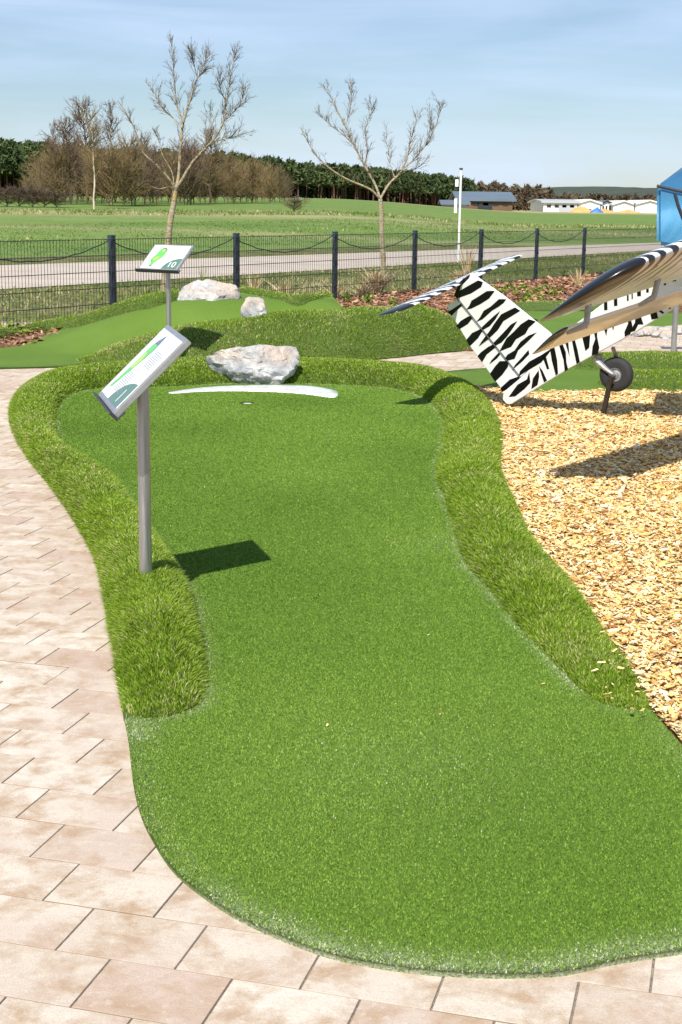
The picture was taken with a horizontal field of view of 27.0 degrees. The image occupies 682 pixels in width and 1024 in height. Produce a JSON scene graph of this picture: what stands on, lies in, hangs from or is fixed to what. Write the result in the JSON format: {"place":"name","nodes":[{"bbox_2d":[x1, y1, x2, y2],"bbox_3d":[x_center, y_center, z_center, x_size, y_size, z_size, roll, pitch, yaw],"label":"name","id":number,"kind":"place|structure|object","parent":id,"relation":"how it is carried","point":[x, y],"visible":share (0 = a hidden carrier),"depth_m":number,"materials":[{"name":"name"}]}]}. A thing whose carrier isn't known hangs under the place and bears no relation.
{"place":"outdoors","nodes":[
{"label":"outdoors","id":0,"kind":"place"},
{"bbox_2d":[135,244,193,325],"bbox_3d":[-1.618,-1.882,13.154,0.506,1.157,0.284,9,14,32],"label":"information sign","id":1,"kind":"object","parent":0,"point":[168,260],"visible":0.97,"depth_m":13.06,"materials":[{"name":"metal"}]},
{"bbox_2d":[0,195,660,257],"bbox_3d":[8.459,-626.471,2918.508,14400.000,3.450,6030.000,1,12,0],"label":"field","id":2,"kind":"structure","parent":0,"point":[470,215],"depth_m":80.14,"materials":[{"name":"green plant"}]},
{"bbox_2d":[0,186,28,206],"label":"bare shrub","id":3,"kind":"object","parent":2,"relation":"on","point":[4,192],"visible":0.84,"depth_m":101.42,"materials":[{"name":"brown plant"}]},
{"bbox_2d":[0,183,51,206],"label":"bare shrub","id":4,"kind":"object","parent":2,"relation":"on","point":[18,196],"visible":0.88,"depth_m":101.40,"materials":[{"name":"brown plant"}]},
{"bbox_2d":[16,176,40,201],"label":"bare shrub","id":5,"kind":"object","parent":2,"relation":"on","point":[27,183],"visible":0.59,"depth_m":126.65,"materials":[{"name":"brown plant"}]},
{"bbox_2d":[14,185,49,206],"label":"bare shrub","id":6,"kind":"object","parent":2,"relation":"on","point":[24,193],"visible":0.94,"depth_m":101.26,"materials":[{"name":"brown plant"}]},
{"bbox_2d":[17,153,57,201],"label":"bare shrub","id":7,"kind":"object","parent":2,"relation":"on","point":[44,167],"visible":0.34,"depth_m":123.30,"materials":[{"name":"brown plant"}]},
{"bbox_2d":[18,186,67,207],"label":"bare shrub","id":8,"kind":"object","parent":2,"relation":"on","point":[47,193],"visible":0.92,"depth_m":101.38,"materials":[{"name":"brown plant"}]},
{"bbox_2d":[20,151,72,192],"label":"bare shrub","id":9,"kind":"object","parent":2,"relation":"on","point":[28,168],"visible":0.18,"depth_m":129.45,"materials":[{"name":"brown plant"}]},
{"bbox_2d":[19,137,83,204],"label":"bare shrub","id":10,"kind":"object","parent":2,"relation":"on","point":[63,172],"visible":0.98,"depth_m":111.07,"materials":[{"name":"brown plant"}]},
{"bbox_2d":[42,124,63,199],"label":"bare tree","id":11,"kind":"object","parent":2,"relation":"on","point":[52,125],"visible":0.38,"depth_m":118.12,"materials":[{"name":"brown plant"}]},
{"bbox_2d":[29,139,80,201],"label":"bare shrub","id":12,"kind":"object","parent":2,"relation":"on","point":[58,174],"visible":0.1,"depth_m":126.69,"materials":[{"name":"brown plant"}]},
{"bbox_2d":[41,189,78,207],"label":"bare shrub","id":13,"kind":"object","parent":2,"relation":"on","point":[55,201],"visible":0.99,"depth_m":101.52,"materials":[{"name":"brown plant"}]},
{"bbox_2d":[35,112,101,204],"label":"bare tree","id":14,"kind":"object","parent":2,"relation":"on","point":[63,132],"visible":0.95,"depth_m":111.45,"materials":[{"name":"brown plant"}]},
{"bbox_2d":[57,136,106,203],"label":"bare shrub","id":15,"kind":"object","parent":2,"relation":"on","point":[76,172],"visible":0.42,"depth_m":116.63,"materials":[{"name":"brown plant"}]},
{"bbox_2d":[58,92,111,202],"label":"bare tree","id":16,"kind":"object","parent":2,"relation":"on","point":[84,105],"visible":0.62,"depth_m":120.40,"materials":[{"name":"brown plant"}]},
{"bbox_2d":[73,165,96,201],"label":"bare shrub","id":17,"kind":"object","parent":2,"relation":"on","point":[80,190],"visible":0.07,"depth_m":130.09,"materials":[{"name":"brown plant"}]},
{"bbox_2d":[75,154,109,201],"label":"bare shrub","id":18,"kind":"object","parent":2,"relation":"on","point":[91,173],"visible":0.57,"depth_m":109.28,"materials":[{"name":"brown plant"}]},
{"bbox_2d":[78,102,110,209],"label":"bare tree","id":19,"kind":"object","parent":2,"relation":"on","point":[94,169],"visible":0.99,"depth_m":96.88,"materials":[{"name":"brown plant"}]},
{"bbox_2d":[83,144,121,203],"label":"bare shrub","id":20,"kind":"object","parent":2,"relation":"on","point":[98,168],"visible":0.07,"depth_m":117.91,"materials":[{"name":"brown plant"}]},
{"bbox_2d":[70,135,142,205],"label":"bare shrub","id":21,"kind":"object","parent":2,"relation":"on","point":[110,165],"visible":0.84,"depth_m":107.52,"materials":[{"name":"brown plant"}]},
{"bbox_2d":[96,99,121,195],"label":"bare tree","id":22,"kind":"object","parent":2,"relation":"on","point":[111,118],"visible":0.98,"depth_m":114.11,"materials":[{"name":"brown plant"}]},
{"bbox_2d":[89,167,129,205],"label":"bare shrub","id":23,"kind":"object","parent":2,"relation":"on","point":[107,184],"visible":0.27,"depth_m":109.78,"materials":[{"name":"brown plant"}]},
{"bbox_2d":[102,152,160,206],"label":"bare shrub","id":24,"kind":"object","parent":2,"relation":"on","point":[128,173],"visible":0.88,"depth_m":108.00,"materials":[{"name":"brown plant"}]},
{"bbox_2d":[109,157,160,205],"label":"bare shrub","id":25,"kind":"object","parent":2,"relation":"on","point":[135,197],"visible":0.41,"depth_m":110.19,"materials":[{"name":"brown plant"}]},
{"bbox_2d":[103,126,169,205],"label":"bare shrub","id":26,"kind":"object","parent":2,"relation":"on","point":[133,152],"visible":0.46,"depth_m":111.44,"materials":[{"name":"brown plant"}]},
{"bbox_2d":[137,130,152,203],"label":"bare tree","id":27,"kind":"object","parent":2,"relation":"on","point":[145,150],"visible":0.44,"depth_m":116.28,"materials":[{"name":"brown plant"}]},
{"bbox_2d":[131,134,165,198],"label":"bare shrub","id":28,"kind":"object","parent":2,"relation":"on","point":[149,151],"visible":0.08,"depth_m":126.34,"materials":[{"name":"brown plant"}]},
{"bbox_2d":[133,146,177,205],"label":"bare shrub","id":29,"kind":"object","parent":2,"relation":"on","point":[155,169],"visible":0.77,"depth_m":110.70,"materials":[{"name":"brown plant"}]},
{"bbox_2d":[148,149,193,201],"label":"bare shrub","id":30,"kind":"object","parent":2,"relation":"on","point":[169,190],"visible":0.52,"depth_m":115.21,"materials":[{"name":"brown plant"}]},
{"bbox_2d":[161,134,216,204],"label":"bare shrub","id":31,"kind":"object","parent":2,"relation":"on","point":[190,172],"visible":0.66,"depth_m":115.62,"materials":[{"name":"brown plant"}]},
{"bbox_2d":[171,166,208,204],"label":"bare shrub","id":32,"kind":"object","parent":2,"relation":"on","point":[189,190],"visible":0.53,"depth_m":117.58,"materials":[{"name":"brown plant"}]},
{"bbox_2d":[162,134,220,203],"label":"bare shrub","id":33,"kind":"object","parent":2,"relation":"on","point":[195,161],"visible":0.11,"depth_m":128.08,"materials":[{"name":"brown plant"}]},
{"bbox_2d":[162,139,234,204],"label":"bare shrub","id":34,"kind":"object","parent":2,"relation":"on","point":[200,165],"visible":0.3,"depth_m":118.45,"materials":[{"name":"brown plant"}]},
{"bbox_2d":[183,129,238,203],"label":"bare tree","id":35,"kind":"object","parent":2,"relation":"on","point":[217,151],"visible":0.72,"depth_m":126.08,"materials":[{"name":"brown plant"}]},
{"bbox_2d":[190,145,240,202],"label":"bare shrub","id":36,"kind":"object","parent":2,"relation":"on","point":[213,188],"visible":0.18,"depth_m":134.05,"materials":[{"name":"brown plant"}]},
{"bbox_2d":[207,173,226,202],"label":"bare shrub","id":37,"kind":"object","parent":2,"relation":"on","point":[214,194],"visible":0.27,"depth_m":136.56,"materials":[{"name":"brown plant"}]},
{"bbox_2d":[217,166,250,201],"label":"bare shrub","id":38,"kind":"object","parent":2,"relation":"on","point":[231,180],"visible":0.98,"depth_m":134.85,"materials":[{"name":"brown plant"}]},
{"bbox_2d":[213,149,254,199],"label":"bare shrub","id":39,"kind":"object","parent":2,"relation":"on","point":[229,165],"visible":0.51,"depth_m":138.03,"materials":[{"name":"brown plant"}]},
{"bbox_2d":[222,159,250,201],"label":"bare shrub","id":40,"kind":"object","parent":2,"relation":"on","point":[238,168],"visible":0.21,"depth_m":139.95,"materials":[{"name":"brown plant"}]},
{"bbox_2d":[0,137,478,205],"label":"pine wood","id":41,"kind":"object","parent":2,"relation":"on","point":[312,180],"visible":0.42,"depth_m":342.27,"materials":[{"name":"green plant"}]},
{"bbox_2d":[227,166,260,202],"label":"bare shrub","id":42,"kind":"object","parent":2,"relation":"on","point":[241,195],"visible":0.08,"depth_m":145.71,"materials":[{"name":"brown plant"}]},
{"bbox_2d":[227,150,275,202],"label":"bare shrub","id":43,"kind":"object","parent":2,"relation":"on","point":[251,172],"visible":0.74,"depth_m":141.58,"materials":[{"name":"brown plant"}]},
{"bbox_2d":[245,159,274,201],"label":"bare shrub","id":44,"kind":"object","parent":2,"relation":"on","point":[256,182],"visible":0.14,"depth_m":147.79,"materials":[{"name":"brown plant"}]},
{"bbox_2d":[253,170,284,201],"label":"bare shrub","id":45,"kind":"object","parent":2,"relation":"on","point":[270,183],"visible":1,"depth_m":136.40,"materials":[{"name":"brown plant"}]},
{"bbox_2d":[263,158,285,200],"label":"bare shrub","id":46,"kind":"object","parent":2,"relation":"on","point":[270,169],"visible":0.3,"depth_m":161.84,"materials":[{"name":"brown plant"}]},
{"bbox_2d":[269,166,292,201],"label":"bare shrub","id":47,"kind":"object","parent":2,"relation":"on","point":[279,175],"visible":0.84,"depth_m":157.21,"materials":[{"name":"brown plant"}]},
{"bbox_2d":[278,177,294,201],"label":"bare shrub","id":48,"kind":"object","parent":2,"relation":"on","point":[285,195],"visible":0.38,"depth_m":161.35,"materials":[{"name":"brown plant"}]},
{"bbox_2d":[278,195,311,211],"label":"bare shrub","id":49,"kind":"object","parent":2,"relation":"on","point":[296,202],"visible":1,"depth_m":97.64,"materials":[{"name":"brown plant"}]},
{"bbox_2d":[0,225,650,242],"bbox_3d":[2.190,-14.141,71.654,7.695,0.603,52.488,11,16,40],"label":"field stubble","id":50,"kind":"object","parent":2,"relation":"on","point":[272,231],"visible":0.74,"depth_m":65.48,"materials":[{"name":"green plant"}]},
{"bbox_2d":[438,200,470,207],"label":"shed","id":51,"kind":"structure","parent":2,"relation":"on","point":[450,203],"depth_m":312.75,"materials":[{"name":"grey metal"}]},
{"bbox_2d":[448,191,516,210],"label":"timber hall","id":52,"kind":"structure","parent":2,"relation":"on","point":[500,201],"depth_m":322.59,"materials":[{"name":"grey metal"}]},
{"bbox_2d":[478,203,491,209],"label":"door","id":53,"kind":"structure","parent":52,"relation":"in","point":[489,205],"depth_m":322.41,"materials":[{"name":"grey glass"}]},
{"bbox_2d":[436,179,554,210],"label":"bare wood","id":54,"kind":"object","parent":2,"relation":"on","point":[527,192],"visible":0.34,"depth_m":473.56,"materials":[{"name":"brown plant"}]},
{"bbox_2d":[528,199,580,211],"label":"hangar","id":55,"kind":"structure","parent":2,"relation":"on","point":[554,205],"depth_m":410.58,"materials":[{"name":"white metal"}]},
{"bbox_2d":[559,205,575,211],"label":"wall","id":56,"kind":"structure","parent":55,"relation":"in","point":[567,208],"depth_m":410.47,"materials":[{"name":"white paint"}]},
{"bbox_2d":[570,205,591,211],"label":"sand heap","id":57,"kind":"object","parent":2,"relation":"on","point":[580,208],"visible":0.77,"depth_m":385.25,"materials":[{"name":"yellow sand"}]},
{"bbox_2d":[512,191,656,209],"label":"bare wood","id":58,"kind":"object","parent":2,"relation":"on","point":[605,196],"visible":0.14,"depth_m":887.55,"materials":[{"name":"brown plant"}]},
{"bbox_2d":[575,199,602,209],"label":"hangar","id":59,"kind":"structure","parent":2,"relation":"on","point":[590,204],"depth_m":410.32,"materials":[{"name":"white metal"}]},
{"bbox_2d":[597,200,612,210],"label":"hangar","id":60,"kind":"structure","parent":2,"relation":"on","point":[605,205],"depth_m":414.27,"materials":[{"name":"white metal"}]},
{"bbox_2d":[609,200,635,211],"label":"hangar","id":61,"kind":"structure","parent":2,"relation":"on","point":[619,205],"depth_m":410.46,"materials":[{"name":"white metal"}]},
{"bbox_2d":[628,200,656,212],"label":"hangar","id":62,"kind":"structure","parent":2,"relation":"on","point":[645,206],"depth_m":410.46,"materials":[{"name":"white metal"}]},
{"bbox_2d":[0,242,662,288],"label":"road","id":63,"kind":"structure","parent":0,"point":[99,267],"depth_m":36.24,"materials":[{"name":"grey asphalt"}]},
{"bbox_2d":[0,244,679,326],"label":"verge","id":64,"kind":"structure","parent":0,"point":[94,258],"depth_m":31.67,"materials":[{"name":"green plant"}]},
{"bbox_2d":[115,32,255,290],"bbox_3d":[-2.566,-5.854,23.909,2.358,4.358,1.294,1,12,0],"label":"bare tree","id":65,"kind":"object","parent":64,"relation":"on","point":[175,187],"visible":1,"depth_m":23.70,"materials":[{"name":"beige plant"}]},
{"bbox_2d":[241,275,264,288],"bbox_3d":[-1.355,-3.449,22.065,0.460,0.449,0.479,1,12,0],"label":"dry grass clump","id":66,"kind":"object","parent":64,"relation":"on","point":[255,285],"visible":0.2,"depth_m":22.04,"materials":[{"name":"beige plant"}]},
{"bbox_2d":[264,279,306,293],"bbox_3d":[-0.876,-3.581,22.911,0.750,0.365,0.807,-5,13,-25],"label":"dry grass clump","id":67,"kind":"object","parent":64,"relation":"on","point":[286,287],"visible":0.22,"depth_m":22.84,"materials":[{"name":"beige plant"}]},
{"bbox_2d":[0,228,660,327],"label":"fence","id":68,"kind":"object","parent":64,"relation":"on","point":[111,255],"visible":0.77,"depth_m":22.82,"materials":[{"name":"metal"}]},
{"bbox_2d":[316,280,353,296],"bbox_3d":[-0.119,-3.732,23.809,0.663,0.304,0.669,4,12,14],"label":"dry grass clump","id":69,"kind":"object","parent":64,"relation":"on","point":[339,292],"visible":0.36,"depth_m":23.82,"materials":[{"name":"beige plant"}]},
{"bbox_2d":[350,281,378,295],"bbox_3d":[0.397,-3.786,24.189,0.617,0.262,0.677,10,15,38],"label":"dry grass clump","id":70,"kind":"object","parent":64,"relation":"on","point":[362,290],"visible":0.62,"depth_m":24.12,"materials":[{"name":"beige plant"}]},
{"bbox_2d":[299,73,447,272],"bbox_3d":[0.645,-6.831,29.078,2.999,4.172,1.320,1,12,0],"label":"bare tree","id":71,"kind":"object","parent":64,"relation":"on","point":[380,204],"visible":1,"depth_m":29.01,"materials":[{"name":"brown plant"}]},
{"bbox_2d":[350,269,400,293],"bbox_3d":[0.612,-4.006,24.745,0.853,0.465,1.014,-8,15,-36],"label":"dry grass clump","id":72,"kind":"object","parent":64,"relation":"on","point":[379,280],"visible":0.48,"depth_m":24.65,"materials":[{"name":"beige plant"}]},
{"bbox_2d":[446,270,469,280],"bbox_3d":[2.319,-4.544,27.612,0.767,0.360,0.732,5,13,18],"label":"dry grass clump","id":73,"kind":"object","parent":64,"relation":"on","point":[458,274],"visible":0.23,"depth_m":27.58,"materials":[{"name":"beige plant"}]},
{"bbox_2d":[454,168,462,262],"bbox_3d":[3.280,-8.345,40.028,0.232,2.606,0.095,-3,13,-18],"label":"marker post","id":74,"kind":"object","parent":64,"relation":"on","point":[455,199],"visible":0.98,"depth_m":39.93,"materials":[{"name":"metal"}]},
{"bbox_2d":[456,244,476,272],"bbox_3d":[2.451,-4.883,27.970,0.515,0.876,0.345,-7,14,-33],"label":"dry grass clump","id":75,"kind":"object","parent":64,"relation":"on","point":[471,262],"visible":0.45,"depth_m":27.90,"materials":[{"name":"beige plant"}]},
{"bbox_2d":[0,321,681,1023],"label":"paving","id":76,"kind":"structure","parent":0,"point":[60,713],"depth_m":3.12,"materials":[{"name":"stone"}]},
{"bbox_2d":[0,293,343,368],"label":"golf lane","id":77,"kind":"structure","parent":76,"relation":"on","point":[65,347],"depth_m":14.83,"materials":[{"name":"green carpet"}]},
{"bbox_2d":[177,279,241,300],"bbox_3d":[-1.455,-2.302,15.450,0.712,0.450,0.572,5,13,18],"label":"boulder","id":78,"kind":"object","parent":77,"relation":"on","point":[209,290],"visible":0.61,"depth_m":15.31,"materials":[{"name":"stone"}]},
{"bbox_2d":[241,297,267,316],"bbox_3d":[-0.886,-2.076,14.788,0.275,0.323,0.244,9,15,35],"label":"boulder","id":79,"kind":"object","parent":77,"relation":"on","point":[252,306],"visible":0.62,"depth_m":14.70,"materials":[{"name":"stone"}]},
{"bbox_2d":[238,286,332,305],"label":"turf bank","id":80,"kind":"structure","parent":77,"relation":"on","point":[294,299],"depth_m":15.45,"materials":[{"name":"green plant"}]},
{"bbox_2d":[76,304,470,362],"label":"turf bank","id":81,"kind":"structure","parent":76,"relation":"on","point":[363,332],"depth_m":14.37,"materials":[{"name":"green plant"}]},
{"bbox_2d":[55,383,681,978],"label":"putting green","id":82,"kind":"object","parent":76,"relation":"on","point":[409,965],"visible":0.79,"depth_m":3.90,"materials":[{"name":"green plant"}]},
{"bbox_2d":[169,385,337,397],"bbox_3d":[-0.708,-1.001,11.700,1.369,0.005,0.762,1,12,0],"label":"white line","id":83,"kind":"object","parent":82,"relation":"on","point":[314,390],"visible":1,"depth_m":11.73,"materials":[{"name":"white paint"}]},
{"bbox_2d":[7,356,650,720],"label":"turf bank","id":84,"kind":"structure","parent":82,"relation":"on","point":[153,626],"depth_m":6.05,"materials":[{"name":"green plant"}]},
{"bbox_2d":[93,325,190,573],"bbox_3d":[-0.729,-0.129,5.220,0.293,1.082,0.392,-3,13,-18],"label":"information sign","id":85,"kind":"object","parent":84,"relation":"on","point":[145,368],"visible":0.98,"depth_m":5.18,"materials":[{"name":"metal"}]},
{"bbox_2d":[206,344,298,384],"bbox_3d":[-0.766,-1.253,12.241,0.819,0.401,0.468,1,12,0],"label":"boulder","id":86,"kind":"object","parent":84,"relation":"on","point":[263,364],"visible":0.94,"depth_m":12.09,"materials":[{"name":"stone"}]},
{"bbox_2d":[496,412,671,725],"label":"stray chips","id":87,"kind":"object","parent":84,"relation":"on","point":[637,684],"visible":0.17,"depth_m":4.58,"materials":[{"name":"brown wood"}]},
{"bbox_2d":[446,368,605,392],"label":"golf lane","id":88,"kind":"structure","parent":76,"relation":"on","point":[574,379],"depth_m":12.71,"materials":[{"name":"green carpet"}]},
{"bbox_2d":[572,350,681,369],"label":"turf bank","id":89,"kind":"structure","parent":88,"relation":"on","point":[654,359],"depth_m":13.61,"materials":[{"name":"green plant"}]},
{"bbox_2d":[597,368,681,392],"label":"turf bank","id":90,"kind":"structure","parent":88,"relation":"on","point":[670,380],"depth_m":12.06,"materials":[{"name":"green plant"}]},
{"bbox_2d":[524,310,681,333],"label":"golf lane","id":91,"kind":"structure","parent":76,"relation":"on","point":[552,326],"depth_m":19.74,"materials":[{"name":"green carpet"}]},
{"bbox_2d":[660,330,671,338],"bbox_3d":[3.937,-2.129,17.158,0.168,0.127,0.184,6,13,22],"label":"stone","id":92,"kind":"object","parent":76,"relation":"on","point":[665,334],"visible":0.73,"depth_m":17.08,"materials":[{"name":"stone"}]},
{"bbox_2d":[671,306,678,351],"bbox_3d":[3.529,-2.165,14.974,0.320,1.042,0.194,1,12,0],"label":"sign post","id":93,"kind":"object","parent":76,"relation":"on","point":[674,329],"visible":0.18,"depth_m":15.00,"materials":[{"name":"metal"}]},
{"bbox_2d":[0,272,681,350],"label":"mulch ground","id":94,"kind":"structure","parent":0,"point":[44,333],"depth_m":22.76,"materials":[{"name":"brown wood"}]},
{"bbox_2d":[14,323,33,334],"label":"ground plant","id":95,"kind":"object","parent":94,"relation":"on","point":[24,329],"visible":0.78,"depth_m":15.96,"materials":[{"name":"green plant"}]},
{"bbox_2d":[0,289,179,338],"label":"turf bank","id":96,"kind":"structure","parent":94,"relation":"on","point":[143,302],"depth_m":15.79,"materials":[{"name":"green plant"}]},
{"bbox_2d":[512,300,602,310],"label":"turf bank","id":97,"kind":"structure","parent":94,"relation":"on","point":[538,305],"depth_m":21.67,"materials":[{"name":"green plant"}]},
{"bbox_2d":[568,269,589,285],"bbox_3d":[4.656,-4.567,27.776,0.473,0.397,0.477,1,12,0],"label":"dry grass clump","id":98,"kind":"object","parent":94,"relation":"on","point":[577,280],"visible":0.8,"depth_m":27.80,"materials":[{"name":"beige plant"}]},
{"bbox_2d":[0,0,681,197],"label":"sky","id":99,"kind":"structure","parent":0,"point":[552,93],"materials":[{"name":"blue"}]},
{"bbox_2d":[400,186,658,202],"bbox_3d":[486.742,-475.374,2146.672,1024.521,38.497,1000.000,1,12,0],"label":"hills","id":100,"kind":"structure","parent":0,"point":[613,191],"depth_m":2042.26,"materials":[{"name":"green plant"}]},
{"bbox_2d":[474,384,681,744],"bbox_3d":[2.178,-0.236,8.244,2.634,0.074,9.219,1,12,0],"label":"wood chips","id":101,"kind":"object","parent":0,"point":[661,684],"visible":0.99,"depth_m":7.43,"materials":[{"name":"beige wood"}]},
{"bbox_2d":[376,168,681,403],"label":"aeroplane","id":102,"kind":"object","parent":101,"relation":"on","point":[519,352],"visible":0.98,"depth_m":10.15,"materials":[{"name":"metal"}]},
{"bbox_2d":[601,373,613,415],"bbox_3d":[1.931,-0.837,10.324,0.038,0.379,0.359,1,12,2],"label":"support stake","id":103,"kind":"object","parent":101,"relation":"on","point":[607,394],"visible":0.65,"depth_m":10.29,"materials":[{"name":"metal"}]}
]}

